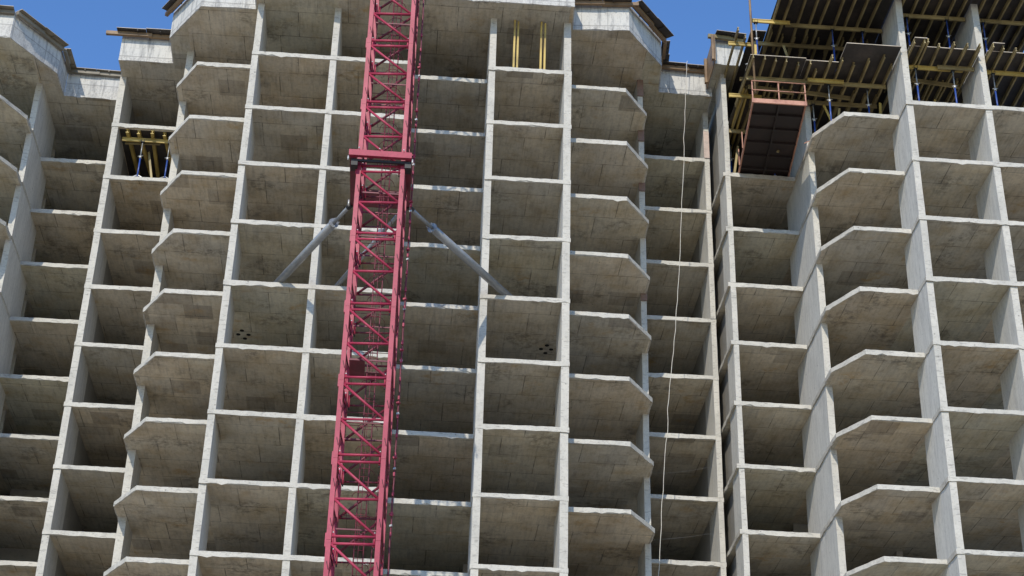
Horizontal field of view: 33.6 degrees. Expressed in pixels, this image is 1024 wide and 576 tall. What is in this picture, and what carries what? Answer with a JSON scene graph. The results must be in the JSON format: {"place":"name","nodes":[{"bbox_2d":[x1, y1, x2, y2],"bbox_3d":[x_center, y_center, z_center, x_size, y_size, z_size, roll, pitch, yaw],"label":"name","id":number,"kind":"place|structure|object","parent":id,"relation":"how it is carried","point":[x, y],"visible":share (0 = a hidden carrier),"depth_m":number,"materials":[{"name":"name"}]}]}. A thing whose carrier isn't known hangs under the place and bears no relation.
{"place":"outdoors","nodes":[
{"label":"outdoors","id":0,"kind":"place"},
{"bbox_2d":[0,0,1023,87],"label":"sky","id":1,"kind":"structure","parent":0,"point":[82,24],"materials":[{"name":"blue"}]},
{"label":"ground","id":2,"kind":"structure","parent":0,"visible":0},
{"bbox_2d":[0,12,119,575],"bbox_3d":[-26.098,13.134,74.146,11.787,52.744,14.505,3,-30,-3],"label":"concrete frame building","id":3,"kind":"structure","parent":2,"relation":"on","point":[55,133],"depth_m":82.25,"materials":[{"name":"concrete"}]},
{"bbox_2d":[0,5,14,14],"bbox_3d":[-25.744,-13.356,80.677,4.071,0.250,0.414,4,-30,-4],"label":"formwork ledge","id":4,"kind":"object","parent":3,"relation":"attached to","point":[7,10],"visible":1,"depth_m":80.84,"materials":[{"name":"brown wood"}]},
{"bbox_2d":[16,9,68,51],"bbox_3d":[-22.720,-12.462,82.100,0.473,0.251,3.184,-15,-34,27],"label":"formwork ledge","id":5,"kind":"object","parent":3,"relation":"attached to","point":[53,38],"visible":1,"depth_m":82.12,"materials":[{"name":"brown wood"}]},
{"bbox_2d":[63,48,76,73],"bbox_3d":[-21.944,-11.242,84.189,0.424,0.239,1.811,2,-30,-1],"label":"formwork ledge","id":6,"kind":"object","parent":3,"relation":"attached to","point":[69,58],"visible":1,"depth_m":84.04,"materials":[{"name":"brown wood"}]},
{"bbox_2d":[68,67,120,77],"bbox_3d":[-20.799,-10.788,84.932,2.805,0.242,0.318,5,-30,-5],"label":"formwork ledge","id":7,"kind":"object","parent":3,"relation":"attached to","point":[97,72],"visible":0.88,"depth_m":84.89,"materials":[{"name":"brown wood"}]},
{"bbox_2d":[35,0,726,575],"bbox_3d":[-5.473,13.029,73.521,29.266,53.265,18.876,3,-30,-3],"label":"concrete frame building","id":8,"kind":"structure","parent":2,"relation":"on","point":[199,422],"depth_m":75.59,"materials":[{"name":"concrete"}]},
{"bbox_2d":[106,27,170,39],"bbox_3d":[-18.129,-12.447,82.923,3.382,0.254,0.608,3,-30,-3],"label":"formwork ledge","id":9,"kind":"object","parent":8,"relation":"attached to","point":[155,33],"visible":0.88,"depth_m":82.90,"materials":[{"name":"brown wood"}]},
{"bbox_2d":[134,139,144,176],"bbox_3d":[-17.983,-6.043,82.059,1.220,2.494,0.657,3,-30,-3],"label":"steel prop","id":10,"kind":"object","parent":8,"relation":"on","point":[140,156],"visible":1,"depth_m":81.94,"materials":[{"name":"blue paint"}]},
{"bbox_2d":[125,141,159,144],"bbox_3d":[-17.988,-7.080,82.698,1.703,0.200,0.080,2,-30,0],"label":"timber beam","id":11,"kind":"structure","parent":10,"relation":"on","point":[133,143],"depth_m":82.66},
{"bbox_2d":[137,130,152,176],"bbox_3d":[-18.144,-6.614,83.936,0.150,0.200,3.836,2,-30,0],"label":"timber beam","id":12,"kind":"structure","parent":11,"relation":"on","point":[144,151],"depth_m":83.85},
{"bbox_2d":[122,137,168,143],"bbox_3d":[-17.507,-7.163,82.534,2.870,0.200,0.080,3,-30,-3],"label":"timber beam","id":13,"kind":"structure","parent":10,"relation":"on","point":[148,140],"depth_m":82.49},
{"bbox_2d":[126,129,139,176],"bbox_3d":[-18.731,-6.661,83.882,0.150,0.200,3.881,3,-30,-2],"label":"timber beam","id":14,"kind":"structure","parent":13,"relation":"on","point":[132,151],"depth_m":83.87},
{"bbox_2d":[151,130,159,177],"bbox_3d":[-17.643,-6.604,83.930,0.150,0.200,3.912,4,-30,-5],"label":"timber beam","id":15,"kind":"structure","parent":13,"relation":"on","point":[155,156],"depth_m":83.98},
{"bbox_2d":[119,128,172,177],"bbox_3d":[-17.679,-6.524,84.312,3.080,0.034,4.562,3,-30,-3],"label":"plywood sheet","id":16,"kind":"object","parent":15,"relation":"on","point":[161,153],"visible":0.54,"depth_m":84.11,"materials":[{"name":"wood"}]},
{"bbox_2d":[163,132,170,165],"bbox_3d":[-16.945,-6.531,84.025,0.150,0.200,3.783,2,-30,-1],"label":"timber beam","id":17,"kind":"structure","parent":13,"relation":"on","point":[165,137],"depth_m":83.19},
{"bbox_2d":[162,0,183,16],"bbox_3d":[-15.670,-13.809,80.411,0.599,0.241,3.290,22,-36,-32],"label":"formwork ledge","id":18,"kind":"object","parent":8,"relation":"attached to","point":[170,6],"visible":1,"depth_m":81.07,"materials":[{"name":"brown wood"}]},
{"bbox_2d":[512,20,515,66],"bbox_3d":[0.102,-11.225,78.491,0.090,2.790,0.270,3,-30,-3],"label":"timber beam","id":19,"kind":"structure","parent":8,"relation":"on","point":[514,43],"depth_m":78.43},
{"bbox_2d":[516,21,518,67],"bbox_3d":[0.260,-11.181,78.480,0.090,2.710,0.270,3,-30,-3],"label":"timber beam","id":20,"kind":"structure","parent":8,"relation":"on","point":[517,44],"depth_m":78.41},
{"bbox_2d":[539,22,542,68],"bbox_3d":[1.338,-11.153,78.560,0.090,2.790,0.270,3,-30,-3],"label":"timber beam","id":21,"kind":"structure","parent":8,"relation":"in","point":[540,62],"depth_m":78.46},
{"bbox_2d":[543,23,545,68],"bbox_3d":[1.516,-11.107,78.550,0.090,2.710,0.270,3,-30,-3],"label":"timber beam","id":22,"kind":"structure","parent":8,"relation":"in","point":[544,58],"depth_m":78.45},
{"bbox_2d":[575,0,638,6],"bbox_3d":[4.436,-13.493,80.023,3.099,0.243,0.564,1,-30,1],"label":"formwork ledge","id":23,"kind":"object","parent":8,"relation":"on","point":[616,3],"visible":0.89,"depth_m":80.05,"materials":[{"name":"brown wood"}]},
{"bbox_2d":[632,0,673,42],"bbox_3d":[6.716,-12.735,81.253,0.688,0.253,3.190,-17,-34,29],"label":"formwork ledge","id":24,"kind":"object","parent":8,"relation":"attached to","point":[656,24],"visible":1,"depth_m":81.28,"materials":[{"name":"brown wood"}]},
{"bbox_2d":[661,41,669,70],"bbox_3d":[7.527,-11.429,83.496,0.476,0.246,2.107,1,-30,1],"label":"formwork ledge","id":25,"kind":"object","parent":8,"relation":"attached to","point":[665,54],"visible":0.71,"depth_m":83.15,"materials":[{"name":"brown wood"}]},
{"bbox_2d":[658,63,686,575],"bbox_3d":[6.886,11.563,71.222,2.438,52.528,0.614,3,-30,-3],"label":"rope","id":26,"kind":"object","parent":8,"relation":"hanging from","point":[674,337],"visible":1,"depth_m":76.10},
{"bbox_2d":[662,61,703,73],"bbox_3d":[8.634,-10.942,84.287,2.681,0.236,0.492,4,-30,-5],"label":"formwork ledge","id":27,"kind":"object","parent":8,"relation":"attached to","point":[681,66],"visible":0.76,"depth_m":84.25,"materials":[{"name":"brown wood"}]},
{"bbox_2d":[704,34,715,89],"bbox_3d":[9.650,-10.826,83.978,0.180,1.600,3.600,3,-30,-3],"label":"formwork ledge","id":28,"kind":"object","parent":8,"relation":"attached to","point":[709,62],"visible":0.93,"depth_m":83.45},
{"bbox_2d":[274,0,512,575],"bbox_3d":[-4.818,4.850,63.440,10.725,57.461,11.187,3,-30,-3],"label":"tower crane","id":29,"kind":"object","parent":2,"relation":"on","point":[362,196],"visible":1,"depth_m":62.22,"materials":[{"name":"paint"}]},
{"bbox_2d":[708,0,1023,575],"bbox_3d":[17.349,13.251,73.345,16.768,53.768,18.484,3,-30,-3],"label":"concrete frame building","id":30,"kind":"structure","parent":2,"relation":"on","point":[869,285],"depth_m":74.08,"materials":[{"name":"concrete"}]},
{"bbox_2d":[707,30,745,41],"bbox_3d":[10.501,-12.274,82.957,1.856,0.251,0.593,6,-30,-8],"label":"formwork ledge","id":31,"kind":"object","parent":30,"relation":"attached to","point":[722,35],"visible":0.79,"depth_m":82.92,"materials":[{"name":"brown wood"}]},
{"bbox_2d":[724,27,738,77],"bbox_3d":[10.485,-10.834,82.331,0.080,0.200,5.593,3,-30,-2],"label":"timber beam","id":32,"kind":"structure","parent":30,"relation":"attached to","point":[731,53],"depth_m":81.57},
{"bbox_2d":[728,41,750,46],"bbox_3d":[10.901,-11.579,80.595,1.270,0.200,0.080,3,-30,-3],"label":"timber beam","id":33,"kind":"structure","parent":32,"relation":"attached to","point":[742,44],"depth_m":80.57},
{"bbox_2d":[727,35,745,100],"bbox_3d":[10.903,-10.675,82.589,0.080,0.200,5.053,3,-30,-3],"label":"timber beam","id":34,"kind":"structure","parent":33,"relation":"on","point":[736,67],"depth_m":82.55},
{"bbox_2d":[729,93,761,98],"bbox_3d":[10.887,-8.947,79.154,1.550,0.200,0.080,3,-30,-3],"label":"timber beam","id":35,"kind":"structure","parent":30,"relation":"attached to","point":[737,95],"depth_m":79.13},
{"bbox_2d":[729,85,744,140],"bbox_3d":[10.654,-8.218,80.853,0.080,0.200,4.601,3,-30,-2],"label":"timber beam","id":36,"kind":"structure","parent":35,"relation":"on","point":[738,105],"depth_m":80.29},
{"bbox_2d":[735,54,753,106],"bbox_3d":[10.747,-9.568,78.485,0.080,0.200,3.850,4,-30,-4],"label":"timber beam","id":37,"kind":"structure","parent":35,"relation":"on","point":[745,78],"depth_m":78.27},
{"bbox_2d":[728,54,805,172],"bbox_3d":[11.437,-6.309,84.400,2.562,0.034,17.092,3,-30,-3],"label":"plywood sheet","id":38,"kind":"object","parent":37,"relation":"on","point":[789,68],"visible":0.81,"depth_m":78.22,"materials":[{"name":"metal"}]},
{"bbox_2d":[745,19,758,64],"bbox_3d":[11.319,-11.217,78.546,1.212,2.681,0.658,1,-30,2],"label":"steel prop","id":39,"kind":"object","parent":38,"relation":"on","point":[756,38],"visible":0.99,"depth_m":78.52,"materials":[{"name":"blue paint"}]},
{"bbox_2d":[752,18,789,24],"bbox_3d":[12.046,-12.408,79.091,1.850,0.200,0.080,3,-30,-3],"label":"timber beam","id":40,"kind":"structure","parent":39,"relation":"on","point":[768,21],"depth_m":79.07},
{"bbox_2d":[749,0,756,94],"bbox_3d":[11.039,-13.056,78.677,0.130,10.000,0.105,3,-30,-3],"label":"scaffold pole","id":41,"kind":"object","parent":38,"relation":"on","point":[752,45],"visible":1,"depth_m":77.54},
{"bbox_2d":[731,90,758,158],"bbox_3d":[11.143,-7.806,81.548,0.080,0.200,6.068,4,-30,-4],"label":"timber beam","id":42,"kind":"structure","parent":35,"relation":"on","point":[739,135],"depth_m":81.90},
{"bbox_2d":[748,56,765,107],"bbox_3d":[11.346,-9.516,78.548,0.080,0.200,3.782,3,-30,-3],"label":"timber beam","id":43,"kind":"structure","parent":35,"relation":"on","point":[760,72],"depth_m":77.79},
{"bbox_2d":[727,30,765,122],"bbox_3d":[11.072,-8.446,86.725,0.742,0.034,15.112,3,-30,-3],"label":"plywood sheet","id":44,"kind":"object","parent":30,"relation":"on","point":[742,68],"visible":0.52,"depth_m":82.67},
{"bbox_2d":[748,84,793,94],"bbox_3d":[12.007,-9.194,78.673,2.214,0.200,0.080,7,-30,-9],"label":"timber beam","id":45,"kind":"structure","parent":30,"relation":"on","point":[763,88],"depth_m":78.67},
{"bbox_2d":[773,58,787,97],"bbox_3d":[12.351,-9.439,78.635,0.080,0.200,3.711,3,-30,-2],"label":"timber beam","id":46,"kind":"structure","parent":45,"relation":"on","point":[782,72],"depth_m":77.75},
{"bbox_2d":[785,62,799,98],"bbox_3d":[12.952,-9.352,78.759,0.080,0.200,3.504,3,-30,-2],"label":"timber beam","id":47,"kind":"structure","parent":45,"relation":"on","point":[793,77],"depth_m":78.00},
{"bbox_2d":[738,80,806,176],"bbox_3d":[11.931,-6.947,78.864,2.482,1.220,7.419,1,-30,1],"label":"loading platform","id":48,"kind":"structure","parent":30,"relation":"on","point":[773,126],"depth_m":77.79,"materials":[{"name":"metal"}]},
{"bbox_2d":[746,76,823,84],"bbox_3d":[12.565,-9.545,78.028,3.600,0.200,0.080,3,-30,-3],"label":"timber beam","id":49,"kind":"structure","parent":30,"relation":"attached to","point":[779,79],"depth_m":78.00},
{"bbox_2d":[753,41,844,50],"bbox_3d":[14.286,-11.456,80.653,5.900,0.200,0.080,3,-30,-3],"label":"timber beam","id":50,"kind":"structure","parent":30,"relation":"on","point":[792,45],"depth_m":80.59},
{"bbox_2d":[762,0,780,51],"bbox_3d":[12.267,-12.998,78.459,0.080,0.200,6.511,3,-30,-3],"label":"timber beam","id":51,"kind":"structure","parent":50,"relation":"on","point":[773,18],"depth_m":79.49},
{"bbox_2d":[772,0,791,51],"bbox_3d":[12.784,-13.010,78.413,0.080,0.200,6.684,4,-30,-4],"label":"timber beam","id":52,"kind":"structure","parent":50,"relation":"on","point":[784,19],"depth_m":79.36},
{"bbox_2d":[798,0,818,53],"bbox_3d":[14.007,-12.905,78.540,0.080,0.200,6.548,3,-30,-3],"label":"timber beam","id":53,"kind":"structure","parent":50,"relation":"on","point":[809,22],"depth_m":79.29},
{"bbox_2d":[807,0,830,54],"bbox_3d":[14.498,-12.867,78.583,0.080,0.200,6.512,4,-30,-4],"label":"timber beam","id":54,"kind":"structure","parent":50,"relation":"on","point":[819,23],"depth_m":79.34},
{"bbox_2d":[848,0,868,42],"bbox_3d":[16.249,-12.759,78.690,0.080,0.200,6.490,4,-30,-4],"label":"timber beam","id":55,"kind":"structure","parent":50,"relation":"on","point":[859,19],"depth_m":79.02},
{"bbox_2d":[859,0,881,42],"bbox_3d":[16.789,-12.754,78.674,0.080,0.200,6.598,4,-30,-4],"label":"timber beam","id":56,"kind":"structure","parent":50,"relation":"on","point":[872,16],"depth_m":78.93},
{"bbox_2d":[804,101,816,143],"bbox_3d":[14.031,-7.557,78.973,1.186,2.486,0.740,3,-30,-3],"label":"steel prop","id":57,"kind":"object","parent":30,"relation":"on","point":[813,105],"visible":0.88,"depth_m":78.92,"materials":[{"name":"blue paint"}]},
{"bbox_2d":[762,97,876,108],"bbox_3d":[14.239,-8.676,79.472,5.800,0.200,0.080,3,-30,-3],"label":"timber beam","id":58,"kind":"structure","parent":57,"relation":"on","point":[854,105],"depth_m":79.49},
{"bbox_2d":[762,58,776,96],"bbox_3d":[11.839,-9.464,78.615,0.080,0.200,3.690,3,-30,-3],"label":"timber beam","id":59,"kind":"structure","parent":58,"relation":"on","point":[770,74],"depth_m":77.85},
{"bbox_2d":[797,60,811,98],"bbox_3d":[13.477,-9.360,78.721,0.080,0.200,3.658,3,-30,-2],"label":"timber beam","id":60,"kind":"structure","parent":58,"relation":"on","point":[805,77],"depth_m":78.00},
{"bbox_2d":[804,68,816,99],"bbox_3d":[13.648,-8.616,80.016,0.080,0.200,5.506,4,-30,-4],"label":"timber beam","id":61,"kind":"structure","parent":58,"relation":"on","point":[813,76],"depth_m":78.16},
{"bbox_2d":[793,60,838,127],"bbox_3d":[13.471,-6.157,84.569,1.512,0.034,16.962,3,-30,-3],"label":"plywood sheet","id":62,"kind":"object","parent":61,"relation":"on","point":[820,65],"visible":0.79,"depth_m":78.20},
{"bbox_2d":[812,98,828,132],"bbox_3d":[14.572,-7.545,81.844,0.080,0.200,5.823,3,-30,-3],"label":"timber beam","id":63,"kind":"structure","parent":58,"relation":"on","point":[820,116],"depth_m":80.73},
{"bbox_2d":[812,57,843,133],"bbox_3d":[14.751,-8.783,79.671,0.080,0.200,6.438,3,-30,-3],"label":"timber beam","id":64,"kind":"structure","parent":63,"relation":"on","point":[837,72],"depth_m":77.94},
{"bbox_2d":[848,58,869,111],"bbox_3d":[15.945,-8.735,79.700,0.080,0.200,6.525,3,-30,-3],"label":"timber beam","id":65,"kind":"structure","parent":58,"relation":"on","point":[863,73],"depth_m":77.87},
{"bbox_2d":[800,90,850,100],"bbox_3d":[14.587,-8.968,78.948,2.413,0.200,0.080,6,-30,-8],"label":"timber beam","id":66,"kind":"structure","parent":30,"relation":"on","point":[826,95],"depth_m":78.93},
{"bbox_2d":[759,0,892,125],"bbox_3d":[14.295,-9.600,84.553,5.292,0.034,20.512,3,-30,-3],"label":"plywood sheet","id":67,"kind":"object","parent":30,"relation":"on","point":[878,20],"depth_m":79.45,"materials":[{"name":"wood"}]},
{"bbox_2d":[826,84,832,120],"bbox_3d":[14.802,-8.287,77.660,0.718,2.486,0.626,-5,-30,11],"label":"steel prop","id":68,"kind":"object","parent":30,"relation":"on","point":[829,99],"visible":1,"depth_m":77.57,"materials":[{"name":"blue paint"}]},
{"bbox_2d":[807,78,843,84],"bbox_3d":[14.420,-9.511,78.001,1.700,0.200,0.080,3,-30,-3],"label":"timber beam","id":69,"kind":"structure","parent":68,"relation":"on","point":[827,81],"depth_m":77.98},
{"bbox_2d":[830,82,885,88],"bbox_3d":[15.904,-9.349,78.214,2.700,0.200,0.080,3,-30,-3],"label":"timber beam","id":70,"kind":"structure","parent":68,"relation":"on","point":[864,85],"depth_m":78.20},
{"bbox_2d":[832,62,854,118],"bbox_3d":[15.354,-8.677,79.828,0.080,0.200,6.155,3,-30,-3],"label":"timber beam","id":71,"kind":"structure","parent":70,"relation":"on","point":[850,73],"depth_m":78.02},
{"bbox_2d":[860,54,885,112],"bbox_3d":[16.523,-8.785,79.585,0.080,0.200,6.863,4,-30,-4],"label":"timber beam","id":72,"kind":"structure","parent":70,"relation":"on","point":[878,69],"depth_m":77.72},
{"bbox_2d":[871,63,892,112],"bbox_3d":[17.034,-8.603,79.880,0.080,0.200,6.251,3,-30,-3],"label":"timber beam","id":73,"kind":"structure","parent":70,"relation":"on","point":[885,79],"depth_m":78.11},
{"bbox_2d":[812,42,901,130],"bbox_3d":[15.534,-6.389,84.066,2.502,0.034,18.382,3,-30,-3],"label":"plywood sheet","id":74,"kind":"object","parent":30,"relation":"on","point":[859,54],"visible":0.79,"depth_m":77.61,"materials":[{"name":"wood"}]},
{"bbox_2d":[830,29,835,70],"bbox_3d":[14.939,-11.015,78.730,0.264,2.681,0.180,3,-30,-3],"label":"steel prop","id":75,"kind":"object","parent":74,"relation":"on","point":[833,45],"visible":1,"depth_m":78.82,"materials":[{"name":"blue paint"}]},
{"bbox_2d":[785,23,881,33],"bbox_3d":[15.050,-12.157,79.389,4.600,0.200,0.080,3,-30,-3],"label":"timber beam","id":76,"kind":"structure","parent":75,"relation":"on","point":[835,28],"depth_m":79.37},
{"bbox_2d":[787,0,806,53],"bbox_3d":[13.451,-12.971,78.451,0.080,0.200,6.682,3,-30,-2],"label":"timber beam","id":77,"kind":"structure","parent":76,"relation":"on","point":[797,22],"depth_m":79.25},
{"bbox_2d":[823,0,844,55],"bbox_3d":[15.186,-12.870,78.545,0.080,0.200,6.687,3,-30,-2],"label":"timber beam","id":78,"kind":"structure","parent":76,"relation":"on","point":[835,21],"depth_m":79.20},
{"bbox_2d":[832,0,856,56],"bbox_3d":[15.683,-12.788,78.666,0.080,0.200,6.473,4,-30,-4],"label":"timber beam","id":79,"kind":"structure","parent":76,"relation":"on","point":[846,22],"depth_m":79.17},
{"bbox_2d":[875,0,893,44],"bbox_3d":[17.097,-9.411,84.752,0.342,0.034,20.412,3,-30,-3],"label":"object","id":80,"kind":"object","parent":30,"relation":"on","point":[879,40],"depth_m":80.41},
{"bbox_2d":[872,0,971,113],"bbox_3d":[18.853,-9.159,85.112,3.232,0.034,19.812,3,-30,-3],"label":"plywood sheet","id":81,"kind":"object","parent":30,"relation":"on","point":[924,23],"depth_m":79.33,"materials":[{"name":"wood"}]},
{"bbox_2d":[882,45,979,114],"bbox_3d":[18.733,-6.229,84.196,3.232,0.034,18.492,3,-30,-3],"label":"plywood sheet","id":82,"kind":"object","parent":30,"relation":"on","point":[942,54],"visible":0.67,"depth_m":77.20,"materials":[{"name":"wood"}]},
{"bbox_2d":[944,18,950,47],"bbox_3d":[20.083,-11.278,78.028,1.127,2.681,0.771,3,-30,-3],"label":"steel prop","id":83,"kind":"object","parent":82,"relation":"on","point":[948,35],"visible":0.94,"depth_m":78.10,"materials":[{"name":"blue paint"}]},
{"bbox_2d":[903,13,965,21],"bbox_3d":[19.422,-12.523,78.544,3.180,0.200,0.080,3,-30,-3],"label":"timber beam","id":84,"kind":"structure","parent":83,"relation":"on","point":[934,17],"depth_m":78.53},
{"bbox_2d":[883,0,929,92],"bbox_3d":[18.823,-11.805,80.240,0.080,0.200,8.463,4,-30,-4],"label":"timber beam","id":85,"kind":"structure","parent":84,"relation":"on","point":[918,20],"depth_m":79.33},
{"bbox_2d":[904,0,918,30],"bbox_3d":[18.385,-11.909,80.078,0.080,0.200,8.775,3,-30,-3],"label":"timber beam","id":86,"kind":"structure","parent":84,"relation":"on","point":[912,10],"depth_m":78.45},
{"bbox_2d":[922,0,942,37],"bbox_3d":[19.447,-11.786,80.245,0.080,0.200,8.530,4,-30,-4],"label":"timber beam","id":87,"kind":"structure","parent":84,"relation":"on","point":[931,21],"depth_m":79.02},
{"bbox_2d":[932,0,955,46],"bbox_3d":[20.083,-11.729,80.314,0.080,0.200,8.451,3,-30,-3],"label":"timber beam","id":88,"kind":"structure","parent":84,"relation":"on","point":[943,24],"depth_m":79.34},
{"bbox_2d":[941,0,967,46],"bbox_3d":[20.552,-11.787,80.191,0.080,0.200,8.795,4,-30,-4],"label":"timber beam","id":89,"kind":"structure","parent":84,"relation":"on","point":[955,22],"depth_m":79.18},
{"bbox_2d":[911,78,958,88],"bbox_3d":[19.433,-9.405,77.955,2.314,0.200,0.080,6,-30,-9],"label":"timber beam","id":90,"kind":"structure","parent":30,"relation":"on","point":[934,83],"depth_m":77.93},
{"bbox_2d":[950,70,957,102],"bbox_3d":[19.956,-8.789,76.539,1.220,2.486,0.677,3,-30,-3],"label":"steel prop","id":91,"kind":"object","parent":30,"relation":"on","point":[952,72],"visible":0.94,"depth_m":76.48,"materials":[{"name":"blue paint"}]},
{"bbox_2d":[909,65,962,72],"bbox_3d":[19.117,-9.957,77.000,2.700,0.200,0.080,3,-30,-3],"label":"timber beam","id":92,"kind":"structure","parent":91,"relation":"on","point":[928,68],"depth_m":76.96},
{"bbox_2d":[878,40,915,113],"bbox_3d":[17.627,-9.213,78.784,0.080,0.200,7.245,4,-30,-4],"label":"timber beam","id":93,"kind":"structure","parent":92,"relation":"on","point":[908,55],"depth_m":76.44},
{"bbox_2d":[914,37,926,45],"bbox_3d":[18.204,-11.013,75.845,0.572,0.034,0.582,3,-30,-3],"label":"plywood sheet","id":94,"kind":"object","parent":93,"relation":"on","point":[918,41],"visible":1,"depth_m":75.75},
{"bbox_2d":[888,39,925,114],"bbox_3d":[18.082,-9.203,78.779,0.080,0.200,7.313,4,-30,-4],"label":"timber beam","id":95,"kind":"structure","parent":92,"relation":"on","point":[918,54],"depth_m":76.49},
{"bbox_2d":[910,38,928,81],"bbox_3d":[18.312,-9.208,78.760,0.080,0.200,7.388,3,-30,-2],"label":"timber beam","id":96,"kind":"structure","parent":92,"relation":"on","point":[920,57],"depth_m":76.54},
{"bbox_2d":[913,43,940,100],"bbox_3d":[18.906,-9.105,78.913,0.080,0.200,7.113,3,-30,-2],"label":"timber beam","id":97,"kind":"structure","parent":92,"relation":"on","point":[930,64],"depth_m":77.30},
{"bbox_2d":[924,42,955,100],"bbox_3d":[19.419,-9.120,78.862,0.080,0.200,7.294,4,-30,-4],"label":"timber beam","id":98,"kind":"structure","parent":92,"relation":"on","point":[953,45],"depth_m":77.47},
{"bbox_2d":[936,43,968,101],"bbox_3d":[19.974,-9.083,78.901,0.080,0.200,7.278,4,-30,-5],"label":"timber beam","id":99,"kind":"structure","parent":92,"relation":"on","point":[962,54],"depth_m":77.11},
{"bbox_2d":[937,65,973,71],"bbox_3d":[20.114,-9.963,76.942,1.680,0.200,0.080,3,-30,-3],"label":"timber beam","id":100,"kind":"structure","parent":91,"relation":"on","point":[955,68],"depth_m":76.92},
{"bbox_2d":[949,43,980,102],"bbox_3d":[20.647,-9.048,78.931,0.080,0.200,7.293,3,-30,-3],"label":"timber beam","id":101,"kind":"structure","parent":100,"relation":"on","point":[973,58],"depth_m":77.45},
{"bbox_2d":[960,50,1023,106],"bbox_3d":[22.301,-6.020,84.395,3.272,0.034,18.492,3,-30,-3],"label":"plywood sheet","id":102,"kind":"object","parent":30,"relation":"on","point":[1004,84],"visible":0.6,"depth_m":78.13,"materials":[{"name":"wood"}]},
{"bbox_2d":[981,19,987,51],"bbox_3d":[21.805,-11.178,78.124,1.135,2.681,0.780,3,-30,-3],"label":"steel prop","id":103,"kind":"object","parent":102,"relation":"on","point":[984,38],"visible":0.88,"depth_m":78.14,"materials":[{"name":"blue paint"}]},
{"bbox_2d":[979,19,1023,25],"bbox_3d":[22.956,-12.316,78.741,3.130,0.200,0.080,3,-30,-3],"label":"timber beam","id":104,"kind":"structure","parent":103,"relation":"on","point":[1003,22],"depth_m":78.70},
{"bbox_2d":[978,0,985,13],"bbox_3d":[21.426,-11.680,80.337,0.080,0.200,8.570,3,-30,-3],"label":"timber beam","id":105,"kind":"structure","parent":104,"relation":"on","point":[981,6],"depth_m":78.03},
{"bbox_2d":[954,0,1023,102],"bbox_3d":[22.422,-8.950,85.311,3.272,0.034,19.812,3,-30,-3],"label":"plywood sheet","id":106,"kind":"object","parent":105,"relation":"on","point":[1007,15],"depth_m":79.42,"materials":[{"name":"wood"}]},
{"bbox_2d":[957,0,1010,97],"bbox_3d":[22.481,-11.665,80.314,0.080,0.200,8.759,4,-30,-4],"label":"timber beam","id":107,"kind":"structure","parent":104,"relation":"on","point":[1000,16],"depth_m":79.27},
{"bbox_2d":[981,0,998,33],"bbox_3d":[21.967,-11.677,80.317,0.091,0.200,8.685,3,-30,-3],"label":"timber beam","id":108,"kind":"structure","parent":104,"relation":"on","point":[992,9],"depth_m":78.42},
{"bbox_2d":[998,0,1023,42],"bbox_3d":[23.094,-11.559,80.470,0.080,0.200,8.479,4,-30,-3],"label":"timber beam","id":109,"kind":"structure","parent":104,"relation":"on","point":[1015,13],"depth_m":78.82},
{"bbox_2d":[1005,18,1023,51],"bbox_3d":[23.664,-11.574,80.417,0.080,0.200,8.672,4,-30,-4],"label":"timber beam","id":110,"kind":"structure","parent":104,"relation":"on","point":[1017,32],"depth_m":80.00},
{"bbox_2d":[991,70,997,105],"bbox_3d":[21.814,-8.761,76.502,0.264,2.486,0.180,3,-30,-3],"label":"steel prop","id":111,"kind":"object","parent":30,"relation":"on","point":[994,88],"visible":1,"depth_m":76.58,"materials":[{"name":"blue paint"}]},
{"bbox_2d":[986,70,1023,76],"bbox_3d":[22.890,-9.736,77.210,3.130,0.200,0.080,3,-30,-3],"label":"timber beam","id":112,"kind":"structure","parent":111,"relation":"on","point":[1009,73],"depth_m":77.16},
{"bbox_2d":[961,43,994,103],"bbox_3d":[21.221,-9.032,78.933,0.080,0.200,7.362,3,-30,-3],"label":"timber beam","id":113,"kind":"structure","parent":112,"relation":"on","point":[987,56],"depth_m":76.23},
{"bbox_2d":[987,46,1004,80],"bbox_3d":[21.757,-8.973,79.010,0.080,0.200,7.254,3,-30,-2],"label":"timber beam","id":114,"kind":"structure","parent":112,"relation":"on","point":[999,55],"depth_m":76.60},
{"bbox_2d":[990,47,1016,97],"bbox_3d":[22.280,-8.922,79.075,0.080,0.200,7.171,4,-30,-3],"label":"timber beam","id":115,"kind":"structure","parent":112,"relation":"on","point":[1005,68],"depth_m":77.17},
{"bbox_2d":[999,58,1023,105],"bbox_3d":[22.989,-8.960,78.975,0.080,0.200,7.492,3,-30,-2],"label":"timber beam","id":116,"kind":"structure","parent":112,"relation":"on","point":[1019,69],"depth_m":78.21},
{"bbox_2d":[1011,83,1023,106],"bbox_3d":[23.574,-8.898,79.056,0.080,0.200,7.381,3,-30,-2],"label":"timber beam","id":117,"kind":"structure","parent":112,"relation":"on","point":[1015,101],"depth_m":78.95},
{"bbox_3d":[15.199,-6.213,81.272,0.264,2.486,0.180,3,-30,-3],"label":"steel prop","id":118,"kind":"object","parent":30,"relation":"on","visible":0},
{"bbox_2d":[729,129,745,133],"bbox_3d":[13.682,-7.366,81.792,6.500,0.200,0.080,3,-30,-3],"label":"timber beam","id":119,"kind":"structure","parent":118,"relation":"on","point":[737,131],"depth_m":81.61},
{"bbox_2d":[731,90,747,149],"bbox_3d":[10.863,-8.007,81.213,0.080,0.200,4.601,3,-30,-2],"label":"timber beam","id":120,"kind":"structure","parent":119,"relation":"on","point":[739,118],"depth_m":80.95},
{"bbox_3d":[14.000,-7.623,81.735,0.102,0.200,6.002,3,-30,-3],"label":"timber beam","id":121,"kind":"object","parent":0,"visible":0},
{"bbox_2d":[810,54,833,109],"bbox_3d":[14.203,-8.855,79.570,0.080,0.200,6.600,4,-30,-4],"label":"timber beam","id":122,"kind":"structure","parent":121,"relation":"on","point":[826,71],"depth_m":77.61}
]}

